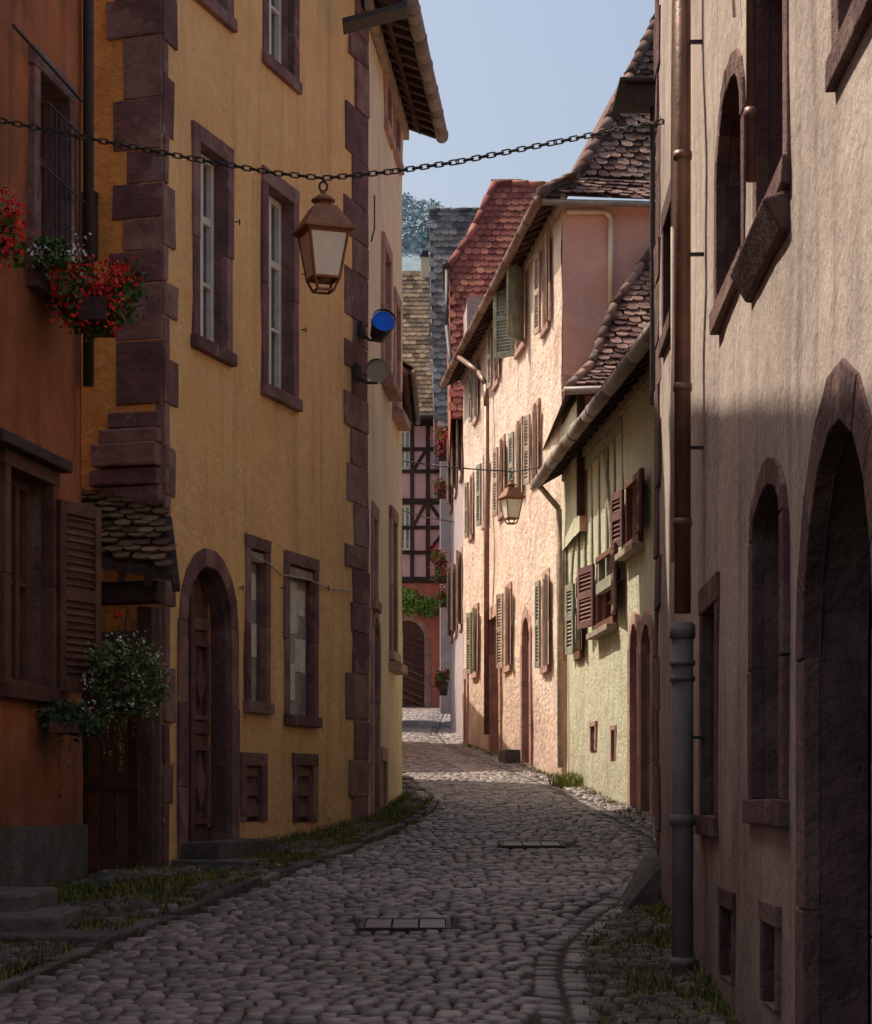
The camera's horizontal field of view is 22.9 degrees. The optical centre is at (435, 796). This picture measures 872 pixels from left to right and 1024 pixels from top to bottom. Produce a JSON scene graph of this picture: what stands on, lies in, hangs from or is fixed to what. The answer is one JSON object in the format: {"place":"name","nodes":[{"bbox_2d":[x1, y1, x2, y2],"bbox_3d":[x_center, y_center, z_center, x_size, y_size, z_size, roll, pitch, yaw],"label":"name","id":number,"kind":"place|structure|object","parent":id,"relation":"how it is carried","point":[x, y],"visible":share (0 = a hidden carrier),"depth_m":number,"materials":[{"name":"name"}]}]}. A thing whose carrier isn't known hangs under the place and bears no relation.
{"place":"outdoors","nodes":[
{"label":"outdoors","id":0,"kind":"place"},
{"bbox_2d":[0,707,655,1023],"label":"cobblestone road","id":1,"kind":"structure","parent":0,"point":[503,907],"depth_m":12.84,"materials":[{"name":"stone"}]},
{"bbox_2d":[402,218,429,271],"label":"wooded hill","id":2,"kind":"structure","parent":0,"point":[411,260],"depth_m":597.53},
{"bbox_2d":[402,192,450,250],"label":"hillside forest","id":3,"kind":"object","parent":2,"relation":"on","point":[415,212],"visible":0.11,"depth_m":613.92,"materials":[{"name":"green plant"}]},
{"bbox_2d":[402,426,439,576],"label":"timber storeys","id":4,"kind":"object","parent":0,"point":[419,492],"visible":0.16,"depth_m":78.00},
{"bbox_2d":[0,714,871,1023],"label":"ground","id":5,"kind":"structure","parent":0,"point":[565,1004],"depth_m":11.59,"materials":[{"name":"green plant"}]},
{"bbox_2d":[0,0,82,826],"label":"walls","id":6,"kind":"structure","parent":5,"relation":"on","point":[39,378],"depth_m":14.76,"materials":[{"name":"orange paint"}]},
{"bbox_2d":[0,185,35,271],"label":"geranium window box","id":7,"kind":"object","parent":6,"relation":"attached to","point":[10,220],"visible":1,"depth_m":13.84,"materials":[{"name":"red plant"}]},
{"bbox_2d":[11,95,47,683],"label":"window frames","id":8,"kind":"structure","parent":6,"relation":"attached to","point":[17,487],"depth_m":15.00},
{"bbox_2d":[0,448,62,703],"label":"stone surrounds","id":9,"kind":"object","parent":6,"relation":"attached to","point":[48,480],"visible":0.98,"depth_m":14.68,"materials":[{"name":"brown stone"}]},
{"bbox_2d":[57,499,100,693],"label":"shutters","id":10,"kind":"object","parent":9,"relation":"attached to","point":[78,573],"visible":0.91,"depth_m":15.28,"materials":[{"name":"brown wood"}]},
{"bbox_2d":[0,428,72,472],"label":"wood canopy","id":11,"kind":"object","parent":6,"relation":"attached to","point":[30,450],"visible":0.9,"depth_m":14.39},
{"bbox_2d":[11,83,64,685],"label":"reveals","id":12,"kind":"object","parent":6,"relation":"attached to","point":[36,587],"visible":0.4,"depth_m":15.05,"materials":[{"name":"stone"}]},
{"bbox_2d":[0,824,87,891],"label":"plinth","id":13,"kind":"structure","parent":6,"relation":"attached to","point":[37,856],"depth_m":14.78,"materials":[{"name":"grey stone"}]},
{"bbox_2d":[12,24,85,257],"bbox_3d":[-2.642,-4.302,14.769,0.038,1.478,1.451,0,0,8],"label":"iron grille","id":14,"kind":"object","parent":6,"relation":"attached to","point":[44,59],"visible":0.69,"depth_m":14.95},
{"bbox_2d":[26,44,76,311],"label":"stone surrounds","id":15,"kind":"object","parent":6,"relation":"attached to","point":[37,280],"visible":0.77,"depth_m":14.73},
{"bbox_2d":[25,227,91,298],"bbox_3d":[-2.559,-3.625,14.679,0.470,0.428,0.487,0,0,0],"label":"geranium window box","id":16,"kind":"object","parent":6,"relation":"attached to","point":[53,255],"visible":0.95,"depth_m":14.60,"materials":[{"name":"green plant"}]},
{"bbox_2d":[33,698,109,796],"bbox_3d":[-2.564,-0.342,14.916,0.590,0.690,0.468,0,0,0],"label":"window planter","id":17,"kind":"object","parent":6,"relation":"attached to","point":[60,718],"visible":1,"depth_m":14.83,"materials":[{"name":"green plant"}]},
{"bbox_2d":[83,0,93,386],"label":"downpipe","id":18,"kind":"object","parent":6,"relation":"attached to","point":[88,152],"visible":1,"depth_m":15.71,"materials":[{"name":"metal"}]},
{"bbox_2d":[41,253,147,342],"bbox_3d":[-2.337,-3.429,14.893,0.720,0.644,0.826,0,0,0],"label":"geranium window box","id":19,"kind":"object","parent":6,"relation":"attached to","point":[92,307],"visible":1,"depth_m":14.72,"materials":[{"name":"red plant"}]},
{"bbox_2d":[0,117,664,180],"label":"lantern chain","id":20,"kind":"object","parent":6,"relation":"attached to","point":[353,175],"visible":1,"depth_m":14.10,"materials":[{"name":"metal"}]},
{"bbox_2d":[291,181,355,294],"bbox_3d":[-0.737,-3.665,14.100,0.341,0.732,0.341,0,0,-20],"label":"street lantern","id":21,"kind":"object","parent":20,"relation":"hanging from","point":[325,228],"visible":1,"depth_m":14.01,"materials":[{"name":"orange metal"}]},
{"bbox_2d":[0,887,114,949],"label":"stone steps","id":22,"kind":"structure","parent":5,"relation":"on","point":[34,913],"depth_m":12.42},
{"bbox_2d":[81,0,161,630],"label":"walls","id":23,"kind":"structure","parent":5,"relation":"on","point":[98,401],"depth_m":16.59,"materials":[{"name":"orange paint"}]},
{"bbox_2d":[87,651,136,873],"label":"door planks","id":24,"kind":"object","parent":23,"relation":"attached to","point":[112,816],"depth_m":16.48,"materials":[{"name":"wood"}]},
{"bbox_2d":[89,411,162,505],"bbox_3d":[-2.379,-2.520,16.495,0.584,0.851,0.189,0,0,17],"label":"corbel","id":25,"kind":"object","parent":23,"relation":"attached to","point":[129,444],"visible":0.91,"depth_m":16.43,"materials":[{"name":"stone"}]},
{"bbox_2d":[81,516,179,869],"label":"porch beams","id":26,"kind":"structure","parent":5,"relation":"on","point":[122,591],"depth_m":16.28,"materials":[{"name":"wood"}]},
{"bbox_2d":[81,496,171,580],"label":"porch deck","id":27,"kind":"structure","parent":26,"relation":"on","point":[145,568],"depth_m":15.85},
{"bbox_2d":[81,488,176,567],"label":"porch tiles","id":28,"kind":"object","parent":27,"relation":"on","point":[134,512],"visible":0.56,"depth_m":16.12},
{"bbox_2d":[81,609,175,772],"bbox_3d":[-2.168,-0.751,15.309,0.669,1.169,0.589,0,0,0],"label":"hanging flower basket","id":29,"kind":"object","parent":26,"relation":"hanging from","point":[130,684],"visible":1,"depth_m":15.20,"materials":[{"name":"green plant"}]},
{"bbox_2d":[0,769,436,992],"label":"kerb stones","id":30,"kind":"object","parent":5,"relation":"on","point":[88,950],"visible":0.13,"depth_m":13.94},
{"bbox_2d":[171,838,293,867],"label":"door steps","id":31,"kind":"structure","parent":5,"relation":"on","point":[216,852],"depth_m":16.72,"materials":[{"name":"grey stone"}]},
{"bbox_2d":[162,0,367,865],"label":"walls","id":32,"kind":"structure","parent":5,"relation":"on","point":[251,459],"depth_m":18.62,"materials":[{"name":"yellow paint"}]},
{"bbox_2d":[106,0,370,867],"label":"quoins","id":33,"kind":"object","parent":32,"relation":"attached to","point":[147,372],"visible":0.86,"depth_m":16.53,"materials":[{"name":"stone"}]},
{"bbox_2d":[200,0,280,388],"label":"window frames","id":34,"kind":"structure","parent":32,"relation":"in","point":[207,222],"depth_m":18.88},
{"bbox_2d":[185,0,310,839],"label":"reveals","id":35,"kind":"object","parent":32,"relation":"attached to","point":[218,697],"visible":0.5,"depth_m":17.80,"materials":[{"name":"stone"}]},
{"bbox_2d":[251,562,305,715],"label":"dusty panes","id":36,"kind":"object","parent":35,"relation":"attached to","point":[298,706],"visible":0.21,"depth_m":19.50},
{"bbox_2d":[251,574,305,700],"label":"posters","id":37,"kind":"object","parent":36,"relation":"attached to","point":[297,601],"visible":0.68,"depth_m":19.39,"materials":[{"name":"paper"}]},
{"bbox_2d":[176,0,322,858],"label":"stone surrounds","id":38,"kind":"object","parent":32,"relation":"attached to","point":[237,761],"visible":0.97,"depth_m":18.07,"materials":[{"name":"stone"}]},
{"bbox_2d":[195,576,309,840],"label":"door planks","id":39,"kind":"object","parent":32,"relation":"attached to","point":[202,728],"depth_m":17.75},
{"bbox_2d":[187,581,209,841],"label":"door mouldings","id":40,"kind":"structure","parent":39,"relation":"attached to","point":[198,690],"depth_m":17.48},
{"bbox_2d":[342,1,407,34],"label":"eaves board","id":41,"kind":"object","parent":32,"relation":"attached to","point":[374,17],"visible":1,"depth_m":19.98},
{"bbox_2d":[358,309,395,342],"bbox_3d":[-0.585,-4.550,20.860,0.312,0.297,0.395,0,0,-19],"label":"wall spotlight","id":42,"kind":"object","parent":32,"relation":"attached to","point":[382,324],"depth_m":20.77,"materials":[{"name":"metal"}]},
{"bbox_2d":[0,784,735,1023],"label":"pavement setts","id":43,"kind":"structure","parent":5,"relation":"on","point":[691,1011],"depth_m":11.75,"materials":[{"name":"grey stone"}]},
{"bbox_2d":[368,28,402,814],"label":"walls","id":44,"kind":"structure","parent":5,"relation":"on","point":[384,463],"depth_m":22.89,"materials":[{"name":"beige paint"}]},
{"bbox_2d":[364,0,408,139],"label":"cornice board","id":45,"kind":"object","parent":44,"relation":"attached to","point":[380,43],"visible":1,"depth_m":22.80,"materials":[{"name":"brown wood"}]},
{"bbox_2d":[374,0,435,138],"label":"rafters","id":46,"kind":"object","parent":45,"relation":"on","point":[404,42],"visible":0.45,"depth_m":22.98,"materials":[{"name":"brown wood"}]},
{"bbox_2d":[370,73,403,815],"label":"stone surrounds","id":47,"kind":"object","parent":44,"relation":"attached to","point":[378,751],"visible":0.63,"depth_m":22.82,"materials":[{"name":"stone"}]},
{"bbox_2d":[381,374,410,674],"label":"sills","id":48,"kind":"structure","parent":44,"relation":"attached to","point":[391,388],"depth_m":23.47,"materials":[{"name":"pink stone"}]},
{"bbox_2d":[359,918,450,934],"bbox_3d":[-0.185,0.796,13.100,0.550,0.091,0.500,0,0,0],"label":"drain cover","id":49,"kind":"object","parent":5,"relation":"on","point":[405,925],"visible":0.77,"depth_m":13.05,"materials":[{"name":"metal"}]},
{"bbox_2d":[402,583,439,706],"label":"walls","id":50,"kind":"structure","parent":5,"relation":"on","point":[433,625],"depth_m":78.00,"materials":[{"name":"red paint"}]},
{"bbox_2d":[402,586,439,618],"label":"climbing vine","id":51,"kind":"object","parent":50,"relation":"attached to","point":[421,606],"visible":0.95,"depth_m":77.18,"materials":[{"name":"green plant"}]},
{"bbox_2d":[402,420,447,582],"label":"timber frame","id":52,"kind":"object","parent":50,"relation":"on","point":[428,502],"visible":0.3,"depth_m":77.94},
{"bbox_2d":[440,432,449,713],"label":"walls","id":53,"kind":"structure","parent":5,"relation":"on","point":[444,636],"depth_m":68.70,"materials":[{"name":"paint"}]},
{"bbox_2d":[429,207,476,426],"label":"roof tiles","id":54,"kind":"object","parent":53,"relation":"on","point":[446,236],"visible":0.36,"depth_m":70.18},
{"bbox_2d":[450,304,466,739],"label":"walls","id":55,"kind":"structure","parent":5,"relation":"on","point":[457,644],"depth_m":48.02,"materials":[{"name":"paint"}]},
{"bbox_2d":[447,419,460,635],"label":"shutters","id":56,"kind":"object","parent":55,"relation":"attached to","point":[454,574],"visible":0.94,"depth_m":47.91,"materials":[{"name":"brown wood"}]},
{"bbox_2d":[450,297,561,728],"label":"wall","id":57,"kind":"structure","parent":5,"relation":"on","point":[473,303],"depth_m":43.10,"materials":[{"name":"paint"}]},
{"bbox_2d":[448,179,537,417],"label":"roof tiles","id":58,"kind":"object","parent":57,"relation":"on","point":[482,243],"visible":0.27,"depth_m":45.79,"materials":[{"name":"tile"}]},
{"bbox_2d":[448,180,549,268],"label":"ridge tiles","id":59,"kind":"object","parent":58,"relation":"attached to","point":[465,242],"visible":0.88,"depth_m":46.33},
{"bbox_2d":[462,212,561,775],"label":"walls","id":60,"kind":"structure","parent":5,"relation":"on","point":[522,554],"depth_m":34.41,"materials":[{"name":"beige paint"}]},
{"bbox_2d":[402,460,540,476],"bbox_3d":[0.845,-4.582,29.657,2.967,0.257,0.827,0,0,28],"label":"overhead wire","id":61,"kind":"object","parent":60,"relation":"attached to","point":[472,468],"visible":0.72,"depth_m":29.99,"materials":[{"name":"metal"}]},
{"bbox_2d":[497,477,525,524],"bbox_3d":[1.050,-4.127,30.000,0.310,0.666,0.310,0,0,-20],"label":"street lantern","id":62,"kind":"object","parent":61,"relation":"hanging from","point":[511,497],"visible":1,"depth_m":29.92,"materials":[{"name":"orange metal"}]},
{"bbox_2d":[457,355,488,734],"bbox_3d":[0.669,-4.647,39.031,0.116,7.095,1.988,0,0,-14],"label":"downpipe","id":63,"kind":"object","parent":60,"relation":"attached to","point":[472,367],"visible":1,"depth_m":38.07,"materials":[{"name":"orange metal"}]},
{"bbox_2d":[440,195,542,387],"bbox_3d":[0.781,-8.251,36.464,0.151,0.158,13.359,0,0,-5],"label":"gutter","id":64,"kind":"object","parent":60,"relation":"attached to","point":[525,224],"visible":0.98,"depth_m":34.40,"materials":[{"name":"orange metal"}]},
{"bbox_2d":[464,234,547,668],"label":"shutters","id":65,"kind":"object","parent":60,"relation":"attached to","point":[526,451],"visible":0.88,"depth_m":35.52,"materials":[{"name":"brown wood"}]},
{"bbox_2d":[466,263,547,674],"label":"shutters","id":66,"kind":"object","parent":60,"relation":"attached to","point":[508,315],"visible":0.86,"depth_m":34.99,"materials":[{"name":"green wood"}]},
{"bbox_2d":[463,230,551,765],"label":"stone surrounds","id":67,"kind":"object","parent":60,"relation":"attached to","point":[519,351],"visible":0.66,"depth_m":34.19,"materials":[{"name":"stone"}]},
{"bbox_2d":[460,194,565,385],"bbox_3d":[1.135,-8.290,36.497,0.070,0.140,13.258,0,0,-5],"label":"cornice board","id":68,"kind":"object","parent":60,"relation":"attached to","point":[556,211],"visible":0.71,"depth_m":32.98,"materials":[{"name":"brown wood"}]},
{"bbox_2d":[447,184,572,385],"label":"rafters","id":69,"kind":"object","parent":68,"relation":"on","point":[533,231],"visible":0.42,"depth_m":33.29,"materials":[{"name":"brown wood"}]},
{"bbox_2d":[465,241,561,762],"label":"reveals","id":70,"kind":"object","parent":60,"relation":"attached to","point":[495,710],"visible":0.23,"depth_m":38.45,"materials":[{"name":"brown stone"}]},
{"bbox_2d":[431,714,654,1023],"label":"gutter stones","id":71,"kind":"object","parent":5,"relation":"on","point":[545,987],"visible":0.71,"depth_m":12.62,"materials":[{"name":"stone"}]},
{"bbox_2d":[561,207,646,381],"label":"wall","id":72,"kind":"structure","parent":5,"relation":"on","point":[561,331],"depth_m":38.78,"materials":[{"name":"pink paint"}]},
{"bbox_2d":[550,27,656,198],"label":"roof tiles","id":73,"kind":"object","parent":72,"relation":"on","point":[631,143],"visible":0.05,"depth_m":30.79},
{"bbox_2d":[536,13,654,197],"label":"ridge tiles","id":74,"kind":"object","parent":73,"relation":"attached to","point":[584,163],"visible":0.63,"depth_m":31.12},
{"bbox_2d":[560,385,655,804],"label":"walls","id":75,"kind":"structure","parent":5,"relation":"on","point":[597,682],"depth_m":25.70,"materials":[{"name":"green paint"}]},
{"bbox_2d":[565,583,580,654],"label":"shutters","id":76,"kind":"object","parent":75,"relation":"attached to","point":[569,618],"visible":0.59,"depth_m":28.59,"materials":[{"name":"green wood"}]},
{"bbox_2d":[576,394,594,515],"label":"wing timbers","id":77,"kind":"object","parent":75,"relation":"attached to","point":[580,471],"visible":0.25,"depth_m":27.57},
{"bbox_2d":[565,417,624,610],"bbox_3d":[1.966,-3.400,27.086,0.067,1.852,5.251,0,0,-4],"label":"timber frame","id":78,"kind":"object","parent":75,"relation":"attached to","point":[602,586],"visible":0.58,"depth_m":25.93,"materials":[{"name":"green wood"}]},
{"bbox_2d":[562,366,649,481],"bbox_3d":[2.210,-4.410,22.848,0.070,0.140,13.729,0,0,-4],"label":"cornice board","id":79,"kind":"object","parent":75,"relation":"attached to","point":[635,393],"visible":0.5,"depth_m":24.61,"materials":[{"name":"brown wood"}]},
{"bbox_2d":[543,348,655,484],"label":"rafters","id":80,"kind":"object","parent":79,"relation":"on","point":[637,372],"visible":0.3,"depth_m":24.56,"materials":[{"name":"brown wood"}]},
{"bbox_2d":[573,468,643,660],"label":"stone surrounds","id":81,"kind":"object","parent":75,"relation":"attached to","point":[631,482],"visible":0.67,"depth_m":24.98,"materials":[{"name":"brown stone"}]},
{"bbox_2d":[577,469,641,629],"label":"shutters","id":82,"kind":"object","parent":75,"relation":"attached to","point":[585,596],"visible":1,"depth_m":24.60,"materials":[{"name":"red wood"}]},
{"bbox_2d":[589,611,654,815],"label":"stone surrounds","id":83,"kind":"object","parent":75,"relation":"attached to","point":[639,625],"visible":0.87,"depth_m":23.20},
{"bbox_2d":[594,484,651,810],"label":"reveals","id":84,"kind":"object","parent":75,"relation":"attached to","point":[648,644],"visible":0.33,"depth_m":23.14,"materials":[{"name":"brown stone"}]},
{"bbox_2d":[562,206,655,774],"bbox_3d":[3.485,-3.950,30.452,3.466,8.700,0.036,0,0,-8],"label":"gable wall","id":85,"kind":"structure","parent":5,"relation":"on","point":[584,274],"depth_m":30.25,"materials":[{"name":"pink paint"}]},
{"bbox_2d":[549,56,655,199],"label":"roof deck","id":86,"kind":"structure","parent":85,"relation":"on","point":[606,194],"depth_m":30.59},
{"bbox_2d":[621,849,660,907],"bbox_3d":[1.405,0.551,14.576,0.430,0.512,0.744,0,0,0],"label":"guard stone","id":87,"kind":"object","parent":5,"relation":"on","point":[643,885],"visible":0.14,"depth_m":14.29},
{"bbox_2d":[656,0,871,1023],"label":"walls","id":88,"kind":"structure","parent":5,"relation":"on","point":[764,363],"depth_m":9.10,"materials":[{"name":"grey paint"}]},
{"bbox_2d":[612,77,655,404],"bbox_3d":[1.416,-3.894,15.050,0.324,2.334,0.700,0,0,0],"label":"corner gutter","id":89,"kind":"object","parent":88,"relation":"attached to","point":[635,95],"visible":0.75,"depth_m":14.98,"materials":[{"name":"metal"}]},
{"bbox_2d":[653,0,661,903],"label":"quoins","id":90,"kind":"object","parent":88,"relation":"attached to","point":[657,556],"visible":0.46,"depth_m":14.42,"materials":[{"name":"stone"}]},
{"bbox_2d":[670,622,694,976],"bbox_3d":[1.277,0.075,11.165,0.130,1.950,0.129,0,0,0],"label":"cast iron downpipe","id":91,"kind":"object","parent":88,"relation":"attached to","point":[682,815],"visible":0.94,"depth_m":11.12,"materials":[{"name":"metal"}]},
{"bbox_2d":[671,0,735,561],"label":"cables","id":92,"kind":"object","parent":88,"relation":"attached to","point":[672,266],"visible":0.8,"depth_m":12.85,"materials":[{"name":"rubber"}]},
{"bbox_2d":[673,0,757,613],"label":"copper downpipe","id":93,"kind":"object","parent":88,"relation":"attached to","point":[682,383],"visible":1,"depth_m":11.13,"materials":[{"name":"metal"}]},
{"bbox_2d":[730,189,789,302],"bbox_3d":[1.261,-2.130,8.388,0.115,0.156,1.162,0,0,2],"label":"window sill","id":94,"kind":"structure","parent":88,"relation":"attached to","point":[768,232],"depth_m":8.17,"materials":[{"name":"stone"}]},
{"bbox_2d":[658,0,871,1023],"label":"stone surrounds","id":95,"kind":"object","parent":88,"relation":"attached to","point":[844,404],"visible":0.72,"depth_m":7.89,"materials":[{"name":"stone"}]},
{"bbox_2d":[711,0,870,1023],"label":"reveals","id":96,"kind":"object","parent":88,"relation":"attached to","point":[845,593],"visible":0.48,"depth_m":7.31,"materials":[{"name":"stone"}]},
{"bbox_2d":[868,584,871,901],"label":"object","id":97,"kind":"structure","parent":5,"relation":"on","point":[869,731],"depth_m":14.60,"materials":[{"name":"grey paint"}]},
{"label":"walls","id":98,"kind":"object","parent":5,"relation":"on","visible":0},
{"bbox_3d":[4.740,-6.120,23.012,6.491,3.258,14.263,0,0,0],"label":"roof","id":99,"kind":"object","parent":98,"relation":"on","visible":0},
{"bbox_2d":[531,322,649,488],"bbox_3d":[2.407,-4.738,22.861,1.305,0.982,13.830,0,0,-4],"label":"gutter","id":100,"kind":"object","parent":99,"relation":"attached to","point":[639,348],"visible":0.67,"depth_m":23.95,"materials":[{"name":"metal"}]},
{"bbox_2d":[538,485,562,767],"bbox_3d":[1.573,-2.338,29.565,0.350,3.876,0.076,0,0,-4],"label":"downpipe","id":101,"kind":"object","parent":100,"relation":"attached to","point":[550,498],"visible":1,"depth_m":29.54,"materials":[{"name":"brown metal"}]},
{"bbox_2d":[562,241,655,387],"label":"ridge tiles","id":102,"kind":"object","parent":99,"relation":"attached to","point":[616,300],"visible":0.91,"depth_m":28.65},
{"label":"walls","id":103,"kind":"object","parent":5,"relation":"on","visible":0},
{"bbox_2d":[402,621,423,706],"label":"door planks","id":104,"kind":"object","parent":103,"relation":"attached to","point":[412,662],"depth_m":78.25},
{"bbox_2d":[402,271,432,413],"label":"roof tiles","id":105,"kind":"object","parent":103,"relation":"on","point":[414,311],"visible":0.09,"depth_m":79.79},
{"bbox_2d":[402,0,655,207],"label":"sky","id":106,"kind":"structure","parent":0,"point":[510,74],"materials":[{"name":"blue"}]},
{"bbox_2d":[574,261,649,386],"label":"roof tiles","id":107,"kind":"object","parent":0,"point":[636,293],"visible":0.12,"depth_m":28.64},
{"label":"walls","id":108,"kind":"object","parent":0,"visible":0},
{"bbox_2d":[203,0,273,385],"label":"window panes","id":109,"kind":"object","parent":108,"relation":"attached to","point":[272,244],"visible":0.08,"depth_m":19.10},
{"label":"eave tiles","id":110,"kind":"object","parent":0,"visible":0},
{"bbox_2d":[403,0,447,142],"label":"gutter","id":111,"kind":"object","parent":110,"relation":"attached to","point":[421,48],"visible":0.98,"depth_m":22.66,"materials":[{"name":"metal"}]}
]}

